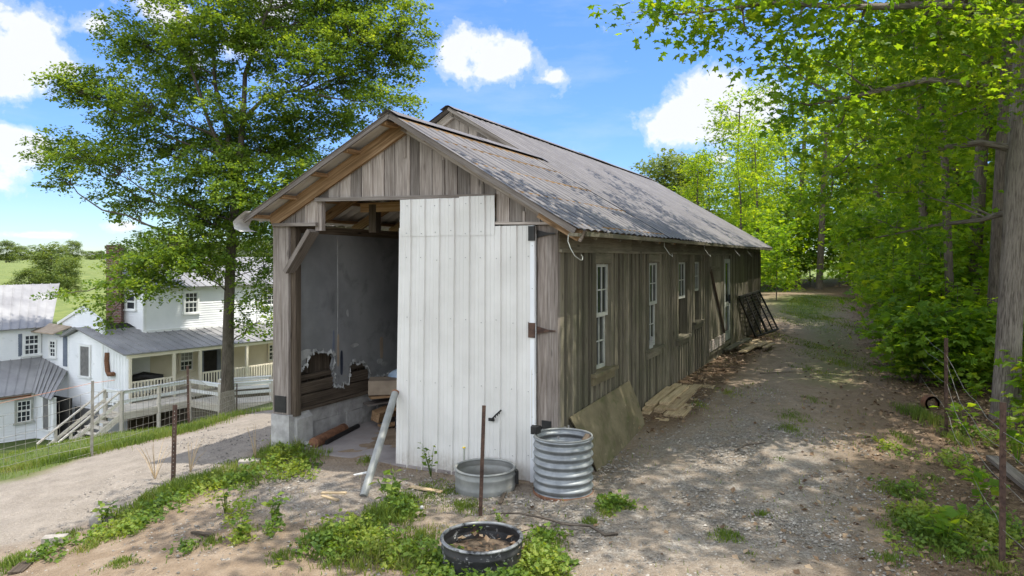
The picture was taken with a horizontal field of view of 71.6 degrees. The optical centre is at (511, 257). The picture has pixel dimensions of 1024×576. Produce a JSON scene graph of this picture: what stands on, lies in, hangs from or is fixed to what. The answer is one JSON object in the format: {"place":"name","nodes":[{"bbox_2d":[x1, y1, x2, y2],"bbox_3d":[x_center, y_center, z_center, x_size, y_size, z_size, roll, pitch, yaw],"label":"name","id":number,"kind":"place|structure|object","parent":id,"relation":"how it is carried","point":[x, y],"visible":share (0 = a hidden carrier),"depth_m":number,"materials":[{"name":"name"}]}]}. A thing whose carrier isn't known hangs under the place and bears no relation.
{"place":"outdoors","nodes":[
{"label":"outdoors","id":0,"kind":"place"},
{"bbox_2d":[0,0,989,255],"label":"sky","id":1,"kind":"structure","parent":0,"point":[543,69],"materials":[{"name":"blue"}]},
{"bbox_2d":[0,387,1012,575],"bbox_3d":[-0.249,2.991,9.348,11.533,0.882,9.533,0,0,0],"label":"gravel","id":2,"kind":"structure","parent":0,"point":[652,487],"depth_m":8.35,"materials":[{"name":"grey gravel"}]},
{"bbox_2d":[0,255,1023,575],"bbox_3d":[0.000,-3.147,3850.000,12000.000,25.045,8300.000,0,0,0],"label":"ground","id":3,"kind":"structure","parent":0,"point":[32,501],"depth_m":9.19,"materials":[{"name":"beige soil"}]},
{"bbox_2d":[0,239,26,262],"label":"pale tree","id":4,"kind":"object","parent":3,"relation":"on","point":[12,252],"visible":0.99,"depth_m":189.88,"materials":[{"name":"green plant"}]},
{"bbox_2d":[0,266,49,284],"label":"pale tree","id":5,"kind":"object","parent":3,"relation":"on","point":[24,272],"visible":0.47,"depth_m":69.71,"materials":[{"name":"green plant"}]},
{"bbox_2d":[19,241,82,284],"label":"pale tree","id":6,"kind":"object","parent":3,"relation":"on","point":[45,254],"visible":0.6,"depth_m":74.33,"materials":[{"name":"green plant"}]},
{"bbox_2d":[47,255,88,301],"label":"pale tree","id":7,"kind":"object","parent":3,"relation":"on","point":[69,266],"visible":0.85,"depth_m":71.61,"materials":[{"name":"green plant"}]},
{"bbox_2d":[62,239,87,263],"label":"pale tree","id":8,"kind":"object","parent":3,"relation":"on","point":[74,244],"visible":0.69,"depth_m":129.75,"materials":[{"name":"green plant"}]},
{"bbox_2d":[0,245,272,442],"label":"farmhouse","id":9,"kind":"object","parent":3,"relation":"on","point":[164,342],"visible":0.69,"depth_m":35.79,"materials":[{"name":"white paint"}]},
{"bbox_2d":[13,397,34,425],"bbox_3d":[-23.231,7.323,33.815,0.109,1.193,0.876,0,0,37],"label":"window","id":10,"kind":"structure","parent":9,"relation":"in","point":[25,404],"depth_m":33.83,"materials":[{"name":"paint"}]},
{"bbox_2d":[21,333,42,356],"bbox_3d":[-24.473,4.443,36.196,0.109,1.170,0.929,0,0,37],"label":"window","id":11,"kind":"structure","parent":9,"relation":"in","point":[31,342],"depth_m":36.21,"materials":[{"name":"white paint"}]},
{"bbox_2d":[40,397,50,432],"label":"window","id":12,"kind":"structure","parent":9,"relation":"in","point":[46,409],"depth_m":33.66,"materials":[{"name":"white paint"}]},
{"bbox_2d":[54,395,71,437],"bbox_3d":[-21.768,7.950,34.242,1.906,2.500,0.050,0,0,29],"label":"dark doorway","id":13,"kind":"structure","parent":9,"relation":"in","point":[63,405],"depth_m":34.07,"materials":[{"name":"black"}]},
{"bbox_2d":[77,344,91,378],"bbox_3d":[-20.856,5.057,34.628,1.040,1.612,0.109,0,0,29],"label":"window","id":14,"kind":"structure","parent":9,"relation":"in","point":[84,350],"depth_m":34.59,"materials":[{"name":"grey glass"}]},
{"bbox_2d":[177,352,195,372],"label":"window","id":15,"kind":"structure","parent":9,"relation":"in","point":[185,359],"depth_m":37.53,"materials":[{"name":"beige paint"}]},
{"bbox_2d":[182,290,200,314],"bbox_3d":[-17.102,2.406,37.892,0.109,1.257,0.990,0,0,37],"label":"window","id":16,"kind":"structure","parent":9,"relation":"in","point":[191,306],"depth_m":37.89,"materials":[{"name":"white paint"}]},
{"bbox_2d":[202,349,220,381],"bbox_3d":[-16.408,6.008,38.625,0.050,2.172,1.217,0,0,37],"label":"porch door","id":17,"kind":"structure","parent":9,"relation":"in","point":[211,359],"depth_m":38.70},
{"bbox_2d":[0,366,272,473],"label":"wire fence","id":18,"kind":"object","parent":3,"relation":"on","point":[92,426],"visible":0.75,"depth_m":14.46,"materials":[{"name":"wood"}]},
{"bbox_2d":[37,375,272,445],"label":"wooden deck","id":19,"kind":"structure","parent":3,"relation":"on","point":[116,417],"depth_m":32.34,"materials":[{"name":"white wood"}]},
{"bbox_2d":[171,404,176,480],"bbox_3d":[-4.713,2.655,9.914,0.090,1.197,0.049,0,0,0],"label":"steel post","id":20,"kind":"object","parent":3,"relation":"on","point":[174,440],"visible":0.97,"depth_m":9.89,"materials":[{"name":"metal"}]},
{"bbox_2d":[13,0,443,414],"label":"shade tree","id":21,"kind":"object","parent":3,"relation":"on","point":[178,251],"visible":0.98,"depth_m":31.49,"materials":[{"name":"green plant"}]},
{"bbox_2d":[261,491,289,524],"bbox_3d":[-2.589,2.747,7.787,0.307,0.344,0.293,0,0,44],"label":"weed plant","id":22,"kind":"object","parent":3,"relation":"on","point":[273,511],"visible":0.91,"depth_m":7.75,"materials":[{"name":"green plant"}]},
{"bbox_2d":[360,389,398,496],"bbox_3d":[-1.714,2.387,9.268,0.106,1.102,1.376,0,0,8],"label":"metal pole","id":23,"kind":"object","parent":3,"relation":"on","point":[370,473],"visible":0.95,"depth_m":9.17,"materials":[{"name":"metal"}]},
{"bbox_2d":[378,422,394,427],"bbox_3d":[-1.551,2.825,12.345,1.596,0.045,0.160,0,0,-32],"label":"old timber","id":24,"kind":"object","parent":3,"relation":"on","point":[391,424],"visible":0.21,"depth_m":11.96,"materials":[{"name":"brown wood"}]},
{"bbox_2d":[371,404,395,422],"bbox_3d":[-1.951,2.650,12.720,0.207,0.327,1.517,0,0,30],"label":"old timber","id":25,"kind":"object","parent":24,"relation":"on","point":[377,415],"visible":0.36,"depth_m":12.10,"materials":[{"name":"brown wood"}]},
{"bbox_2d":[363,398,396,406],"bbox_3d":[-1.901,2.490,12.595,1.459,0.110,0.240,0,0,-31],"label":"old timber","id":26,"kind":"object","parent":25,"relation":"on","point":[376,402],"visible":0.36,"depth_m":12.28,"materials":[{"name":"brown wood"}]},
{"bbox_2d":[369,395,390,398],"bbox_3d":[-1.801,2.380,12.395,1.366,0.050,0.200,0,0,-24],"label":"old timber","id":27,"kind":"object","parent":26,"relation":"on","point":[378,396],"visible":0.36,"depth_m":12.13,"materials":[{"name":"brown wood"}]},
{"bbox_2d":[368,376,396,394],"bbox_3d":[-2.114,2.232,12.421,0.785,0.246,0.462,0,0,-11],"label":"cardboard box","id":28,"kind":"object","parent":27,"relation":"on","point":[386,385],"visible":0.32,"depth_m":12.18,"materials":[{"name":"beige cardboard"}]},
{"bbox_2d":[369,468,404,502],"bbox_3d":[-1.386,2.685,8.271,0.483,0.438,0.438,0,0,37],"label":"weed plant","id":29,"kind":"object","parent":3,"relation":"on","point":[393,487],"visible":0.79,"depth_m":8.25,"materials":[{"name":"green plant"}]},
{"bbox_2d":[440,521,522,575],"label":"stock tank","id":30,"kind":"object","parent":3,"relation":"on","point":[504,551],"visible":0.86,"depth_m":6.64,"materials":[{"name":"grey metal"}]},
{"bbox_2d":[478,405,485,515],"bbox_3d":[-0.334,2.324,7.911,0.086,1.354,0.039,0,0,0],"label":"steel post","id":31,"kind":"object","parent":3,"relation":"on","point":[482,459],"visible":0.95,"depth_m":7.90,"materials":[{"name":"brown metal"}]},
{"bbox_2d":[454,458,518,497],"bbox_3d":[-0.322,2.784,8.920,0.811,0.331,0.767,0,0,0],"label":"stock tank","id":32,"kind":"object","parent":3,"relation":"on","point":[501,477],"visible":0.95,"depth_m":8.71,"materials":[{"name":"metal"}]},
{"bbox_2d":[233,105,772,481],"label":"wooden shed","id":33,"kind":"structure","parent":3,"relation":"on","point":[457,268],"depth_m":10.54,"materials":[{"name":"grey wood"}]},
{"bbox_2d":[309,423,348,447],"bbox_3d":[-2.900,2.830,11.277,0.170,0.170,0.978,0,0,14],"label":"rusty pipe","id":34,"kind":"object","parent":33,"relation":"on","point":[319,440],"visible":0.73,"depth_m":11.08,"materials":[{"name":"metal"}]},
{"bbox_2d":[396,195,554,481],"bbox_3d":[-0.559,1.085,9.487,2.374,3.810,0.105,0,0,23],"label":"metal door","id":35,"kind":"structure","parent":33,"relation":"in","point":[466,341],"depth_m":9.55,"materials":[{"name":"white metal"}]},
{"bbox_2d":[591,253,618,385],"bbox_3d":[1.306,0.885,10.542,0.240,1.890,1.031,0,0,27],"label":"window","id":36,"kind":"structure","parent":33,"relation":"in","point":[603,368],"depth_m":10.70,"materials":[{"name":"white wood"}]},
{"bbox_2d":[645,254,665,359],"bbox_3d":[2.565,0.875,13.038,0.240,1.870,1.061,0,0,27],"label":"window","id":37,"kind":"structure","parent":33,"relation":"in","point":[654,345],"depth_m":13.23,"materials":[{"name":"white wood"}]},
{"bbox_2d":[675,255,691,345],"bbox_3d":[3.567,0.880,15.024,0.240,1.880,1.131,0,0,27],"label":"window","id":38,"kind":"structure","parent":33,"relation":"in","point":[682,261],"depth_m":15.34,"materials":[{"name":"white wood"}]},
{"bbox_2d":[692,255,704,329],"bbox_3d":[4.218,0.780,16.315,0.240,1.680,1.021,0,0,27],"label":"window","id":39,"kind":"structure","parent":33,"relation":"in","point":[696,323],"depth_m":16.40,"materials":[{"name":"grey wood"}]},
{"bbox_2d":[710,255,724,351],"bbox_3d":[5.253,1.125,18.162,0.085,2.350,2.156,0,0,27],"label":"plank door","id":40,"kind":"structure","parent":33,"relation":"in","point":[717,329],"depth_m":18.15,"materials":[{"name":"wood"}]},
{"bbox_2d":[724,259,730,340],"bbox_3d":[5.967,1.160,19.684,0.090,2.240,0.843,0,0,27],"label":"storm door","id":41,"kind":"structure","parent":33,"relation":"in","point":[727,297],"depth_m":19.73,"materials":[{"name":"paint"}]},
{"bbox_2d":[0,295,1023,575],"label":"grass","id":42,"kind":"structure","parent":3,"relation":"on","point":[458,505],"depth_m":8.99,"materials":[{"name":"green plant"}]},
{"bbox_2d":[12,421,1023,575],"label":"weed cover","id":43,"kind":"object","parent":3,"relation":"on","point":[536,562],"visible":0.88,"depth_m":7.43,"materials":[{"name":"green plant"}]},
{"bbox_2d":[492,509,618,535],"bbox_3d":[0.364,2.808,7.452,1.423,0.058,0.546,0,0,35],"label":"fallen branch","id":44,"kind":"object","parent":3,"relation":"on","point":[581,525],"visible":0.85,"depth_m":7.47,"materials":[{"name":"brown wood"}]},
{"bbox_2d":[531,425,593,501],"bbox_3d":[0.615,2.520,8.710,0.772,0.860,0.736,0,0,0],"label":"corrugated tank","id":45,"kind":"object","parent":3,"relation":"on","point":[563,467],"visible":0.99,"depth_m":8.43,"materials":[{"name":"metal"}]},
{"bbox_2d":[569,381,644,471],"bbox_3d":[1.491,2.469,10.493,0.288,0.908,2.715,0,0,27],"label":"plywood sheet","id":46,"kind":"object","parent":3,"relation":"on","point":[612,421],"visible":0.88,"depth_m":10.39,"materials":[{"name":"beige wood"}]},
{"bbox_2d":[630,148,703,202],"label":"pale tree","id":47,"kind":"object","parent":3,"relation":"on","point":[656,169],"visible":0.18,"depth_m":61.37,"materials":[{"name":"green plant"}]},
{"bbox_2d":[651,151,725,217],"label":"pale tree","id":48,"kind":"object","parent":3,"relation":"on","point":[679,155],"visible":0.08,"depth_m":64.64,"materials":[{"name":"green plant"}]},
{"bbox_2d":[667,151,730,222],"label":"forest tree","id":49,"kind":"object","parent":3,"relation":"on","point":[715,167],"visible":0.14,"depth_m":56.88,"materials":[{"name":"green plant"}]},
{"bbox_2d":[675,148,728,209],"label":"forest tree","id":50,"kind":"object","parent":3,"relation":"on","point":[698,159],"visible":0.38,"depth_m":46.69,"materials":[{"name":"green plant"}]},
{"bbox_2d":[682,80,769,220],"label":"forest tree","id":51,"kind":"object","parent":3,"relation":"on","point":[724,122],"visible":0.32,"depth_m":63.47,"materials":[{"name":"green plant"}]},
{"bbox_2d":[442,299,1023,575],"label":"dead leaves","id":52,"kind":"object","parent":3,"relation":"on","point":[796,571],"visible":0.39,"depth_m":10.26,"materials":[{"name":"brown plant"}]},
{"bbox_2d":[711,155,777,279],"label":"forest tree","id":53,"kind":"object","parent":3,"relation":"on","point":[740,215],"visible":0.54,"depth_m":39.46,"materials":[{"name":"green plant"}]},
{"bbox_2d":[708,179,793,238],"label":"sapling","id":54,"kind":"object","parent":3,"relation":"on","point":[734,197],"visible":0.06,"depth_m":49.87,"materials":[{"name":"green plant"}]},
{"bbox_2d":[695,127,808,292],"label":"forest tree","id":55,"kind":"object","parent":3,"relation":"on","point":[759,143],"visible":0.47,"depth_m":44.74,"materials":[{"name":"green plant"}]},
{"bbox_2d":[703,115,802,288],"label":"forest tree","id":56,"kind":"object","parent":3,"relation":"on","point":[746,129],"visible":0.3,"depth_m":49.59,"materials":[{"name":"green plant"}]},
{"bbox_2d":[712,144,802,285],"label":"forest tree","id":57,"kind":"object","parent":3,"relation":"on","point":[761,158],"visible":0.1,"depth_m":53.60,"materials":[{"name":"green plant"}]},
{"bbox_2d":[738,290,778,336],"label":"gate","id":58,"kind":"structure","parent":3,"relation":"on","point":[755,305],"depth_m":23.39,"materials":[{"name":"black metal"}]},
{"bbox_2d":[730,197,799,274],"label":"sapling","id":59,"kind":"object","parent":3,"relation":"on","point":[772,208],"visible":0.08,"depth_m":44.93,"materials":[{"name":"green plant"}]},
{"bbox_2d":[734,209,796,285],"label":"sapling","id":60,"kind":"object","parent":3,"relation":"on","point":[759,222],"visible":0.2,"depth_m":40.45,"materials":[{"name":"green plant"}]},
{"bbox_2d":[745,117,815,277],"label":"forest tree","id":61,"kind":"object","parent":3,"relation":"on","point":[791,147],"visible":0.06,"depth_m":65.76,"materials":[{"name":"green plant"}]},
{"bbox_2d":[751,217,816,300],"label":"sapling","id":62,"kind":"object","parent":3,"relation":"on","point":[774,268],"visible":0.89,"depth_m":35.69,"materials":[{"name":"green plant"}]},
{"bbox_2d":[754,189,829,277],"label":"sapling","id":63,"kind":"object","parent":3,"relation":"on","point":[806,244],"visible":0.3,"depth_m":48.28,"materials":[{"name":"green plant"}]},
{"bbox_2d":[741,34,858,280],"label":"forest tree","id":64,"kind":"object","parent":3,"relation":"on","point":[767,85],"visible":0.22,"depth_m":55.91,"materials":[{"name":"green plant"}]},
{"bbox_2d":[759,176,844,283],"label":"sapling","id":65,"kind":"object","parent":3,"relation":"on","point":[799,193],"visible":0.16,"depth_m":52.96,"materials":[{"name":"green plant"}]},
{"bbox_2d":[586,0,1023,423],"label":"maple tree","id":66,"kind":"object","parent":3,"relation":"on","point":[1010,311],"visible":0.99,"depth_m":10.64,"materials":[{"name":"green plant"}]},
{"bbox_2d":[785,218,842,286],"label":"sapling","id":67,"kind":"object","parent":3,"relation":"on","point":[810,237],"visible":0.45,"depth_m":49.21,"materials":[{"name":"green plant"}]},
{"bbox_2d":[772,102,871,289],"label":"woodland tree","id":68,"kind":"object","parent":3,"relation":"on","point":[820,261],"visible":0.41,"depth_m":46.88,"materials":[{"name":"green plant"}]},
{"bbox_2d":[786,189,868,286],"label":"sapling","id":69,"kind":"object","parent":3,"relation":"on","point":[829,255],"visible":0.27,"depth_m":48.62,"materials":[{"name":"green plant"}]},
{"bbox_2d":[783,41,900,275],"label":"forest tree","id":70,"kind":"object","parent":3,"relation":"on","point":[835,81],"visible":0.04,"depth_m":66.46,"materials":[{"name":"green plant"}]},
{"bbox_2d":[816,206,868,296],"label":"sapling","id":71,"kind":"object","parent":3,"relation":"on","point":[843,276],"visible":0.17,"depth_m":37.51,"materials":[{"name":"green plant"}]},
{"bbox_2d":[804,23,894,252],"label":"forest tree","id":72,"kind":"object","parent":3,"relation":"on","point":[861,72],"visible":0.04,"depth_m":55.03,"materials":[{"name":"green plant"}]},
{"bbox_2d":[839,223,938,332],"bbox_3d":[12.439,0.788,23.406,3.028,3.944,3.166,0,0,-34],"label":"sapling","id":73,"kind":"object","parent":3,"relation":"on","point":[855,268],"visible":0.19,"depth_m":23.38,"materials":[{"name":"green plant"}]},
{"bbox_2d":[848,244,931,339],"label":"sapling","id":74,"kind":"object","parent":3,"relation":"on","point":[860,304],"visible":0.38,"depth_m":19.71,"materials":[{"name":"green plant"}]},
{"bbox_2d":[858,292,935,364],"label":"sapling","id":75,"kind":"object","parent":3,"relation":"on","point":[880,333],"visible":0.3,"depth_m":16.46,"materials":[{"name":"green plant"}]},
{"bbox_2d":[802,0,992,296],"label":"woodland tree","id":76,"kind":"object","parent":3,"relation":"on","point":[922,211],"visible":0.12,"depth_m":19.94,"materials":[{"name":"green plant"}]},
{"bbox_2d":[870,313,940,382],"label":"sapling","id":77,"kind":"object","parent":3,"relation":"on","point":[902,367],"visible":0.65,"depth_m":14.65,"materials":[{"name":"green plant"}]},
{"bbox_2d":[842,184,984,305],"bbox_3d":[12.093,0.215,21.378,4.667,5.137,3.829,0,0,-45],"label":"sapling","id":78,"kind":"object","parent":3,"relation":"on","point":[861,262],"visible":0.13,"depth_m":21.86,"materials":[{"name":"green plant"}]},
{"bbox_2d":[811,1,1016,315],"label":"woodland tree","id":79,"kind":"object","parent":3,"relation":"on","point":[948,258],"visible":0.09,"depth_m":15.95,"materials":[{"name":"green plant"}]},
{"bbox_2d":[859,248,968,341],"bbox_3d":[9.512,1.284,16.442,2.392,2.980,2.288,0,0,-30],"label":"sapling","id":80,"kind":"object","parent":3,"relation":"on","point":[906,282],"visible":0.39,"depth_m":16.43,"materials":[{"name":"green plant"}]},
{"bbox_2d":[836,29,991,214],"bbox_3d":[20.306,-5.637,33.614,7.799,16.620,9.300,0,0,-3],"label":"forest tree","id":81,"kind":"object","parent":3,"relation":"on","point":[876,142],"visible":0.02,"depth_m":35.75,"materials":[{"name":"green plant"}]},
{"bbox_2d":[831,0,1001,291],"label":"forest tree","id":82,"kind":"object","parent":3,"relation":"on","point":[890,200],"visible":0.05,"depth_m":24.47,"materials":[{"name":"green plant"}]},
{"bbox_2d":[832,1,1000,220],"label":"forest tree","id":83,"kind":"object","parent":3,"relation":"on","point":[892,147],"visible":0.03,"depth_m":29.38,"materials":[{"name":"green plant"}]},
{"bbox_2d":[835,0,1003,301],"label":"woodland tree","id":84,"kind":"object","parent":3,"relation":"on","point":[980,178],"visible":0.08,"depth_m":17.40,"materials":[{"name":"green plant"}]},
{"bbox_2d":[876,293,966,382],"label":"sapling","id":85,"kind":"object","parent":3,"relation":"on","point":[918,320],"visible":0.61,"depth_m":14.44,"materials":[{"name":"green plant"}]},
{"bbox_2d":[849,10,996,299],"bbox_3d":[16.487,-3.363,26.533,7.518,12.404,6.982,0,0,-39],"label":"forest tree","id":86,"kind":"object","parent":3,"relation":"on","point":[937,166],"visible":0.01,"depth_m":25.95,"materials":[{"name":"green plant"}]},
{"bbox_2d":[869,197,991,329],"bbox_3d":[10.459,0.631,17.273,3.204,4.298,3.905,0,0,30],"label":"sapling","id":87,"kind":"object","parent":3,"relation":"on","point":[959,243],"visible":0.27,"depth_m":17.12,"materials":[{"name":"green plant"}]},
{"bbox_2d":[851,0,1016,383],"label":"woodland tree","id":88,"kind":"object","parent":3,"relation":"on","point":[996,229],"visible":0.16,"depth_m":14.54,"materials":[{"name":"green plant"}]},
{"bbox_2d":[879,176,993,316],"bbox_3d":[12.671,0.226,20.645,3.819,5.124,4.656,0,0,-20],"label":"sapling","id":89,"kind":"object","parent":3,"relation":"on","point":[928,210],"visible":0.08,"depth_m":20.03,"materials":[{"name":"green plant"}]},
{"bbox_2d":[918,504,973,543],"bbox_3d":[4.284,2.665,7.037,0.448,0.437,0.398,0,0,23],"label":"weed plant","id":90,"kind":"object","parent":3,"relation":"on","point":[943,523],"visible":0.97,"depth_m":7.03,"materials":[{"name":"green plant"}]},
{"bbox_2d":[890,0,1003,291],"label":"forest tree","id":91,"kind":"object","parent":3,"relation":"on","point":[960,167],"visible":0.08,"depth_m":19.82,"materials":[{"name":"green plant"}]},
{"bbox_2d":[904,223,990,316],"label":"sapling","id":92,"kind":"object","parent":3,"relation":"on","point":[980,255],"visible":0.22,"depth_m":17.03,"materials":[{"name":"green plant"}]},
{"bbox_2d":[906,272,993,352],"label":"sapling","id":93,"kind":"object","parent":3,"relation":"on","point":[969,291],"visible":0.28,"depth_m":15.36,"materials":[{"name":"green plant"}]},
{"bbox_2d":[913,314,990,389],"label":"sapling","id":94,"kind":"object","parent":3,"relation":"on","point":[955,358],"visible":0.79,"depth_m":13.77,"materials":[{"name":"green plant"}]},
{"bbox_2d":[904,9,1002,243],"bbox_3d":[14.497,-4.793,16.631,7.409,15.674,8.835,0,0,-13],"label":"forest tree","id":95,"kind":"object","parent":3,"relation":"on","point":[990,169],"visible":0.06,"depth_m":17.92,"materials":[{"name":"green plant"}]},
{"bbox_2d":[930,402,980,434],"bbox_3d":[6.779,2.437,10.860,0.408,0.528,0.661,0,0,-44],"label":"weed plant","id":96,"kind":"object","parent":3,"relation":"on","point":[955,417],"visible":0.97,"depth_m":10.79,"materials":[{"name":"green plant"}]},
{"bbox_2d":[899,298,1023,565],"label":"barbed wire fence","id":97,"kind":"object","parent":3,"relation":"on","point":[1002,479],"visible":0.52,"depth_m":6.64,"materials":[{"name":"metal"}]},
{"bbox_2d":[911,297,1023,389],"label":"sapling","id":98,"kind":"object","parent":3,"relation":"on","point":[988,327],"visible":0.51,"depth_m":13.84,"materials":[{"name":"green plant"}]},
{"bbox_2d":[957,369,991,401],"bbox_3d":[8.345,2.315,12.770,0.446,0.597,0.755,0,0,0],"label":"weed plant","id":99,"kind":"object","parent":3,"relation":"on","point":[970,375],"visible":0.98,"depth_m":12.80,"materials":[{"name":"green plant"}]},
{"bbox_2d":[953,460,1009,504],"bbox_3d":[5.392,2.592,8.160,0.581,0.503,0.429,0,0,28],"label":"weed plant","id":100,"kind":"object","parent":3,"relation":"on","point":[977,475],"visible":0.95,"depth_m":8.18,"materials":[{"name":"green plant"}]},
{"bbox_2d":[968,308,1023,392],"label":"sapling","id":101,"kind":"object","parent":3,"relation":"on","point":[988,352],"visible":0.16,"depth_m":13.30,"materials":[{"name":"green plant"}]},
{"bbox_2d":[986,455,1023,489],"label":"fence plank","id":102,"kind":"object","parent":3,"relation":"on","point":[1014,475],"visible":0.78,"depth_m":8.87,"materials":[{"name":"grey wood"}]},
{"bbox_2d":[989,398,1023,463],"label":"weed plant","id":103,"kind":"object","parent":3,"relation":"on","point":[1010,432],"visible":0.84,"depth_m":9.46,"materials":[{"name":"green plant"}]},
{"bbox_2d":[993,349,1023,417],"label":"sapling","id":104,"kind":"object","parent":3,"relation":"on","point":[998,362],"visible":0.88,"depth_m":11.20,"materials":[{"name":"green plant"}]},
{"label":"stacked board","id":105,"kind":"object","parent":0,"visible":0},
{"bbox_2d":[663,384,705,416],"bbox_3d":[3.242,2.628,13.185,0.179,0.126,2.640,0,0,27],"label":"stacked board","id":106,"kind":"object","parent":105,"relation":"on","point":[669,412],"visible":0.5,"depth_m":12.11,"materials":[{"name":"brown wood"}]},
{"bbox_2d":[666,384,702,410],"bbox_3d":[3.229,2.579,13.185,0.175,0.114,2.138,0,0,27],"label":"stacked board","id":107,"kind":"object","parent":106,"relation":"on","point":[677,403],"visible":1,"depth_m":12.96,"materials":[{"name":"brown wood"}]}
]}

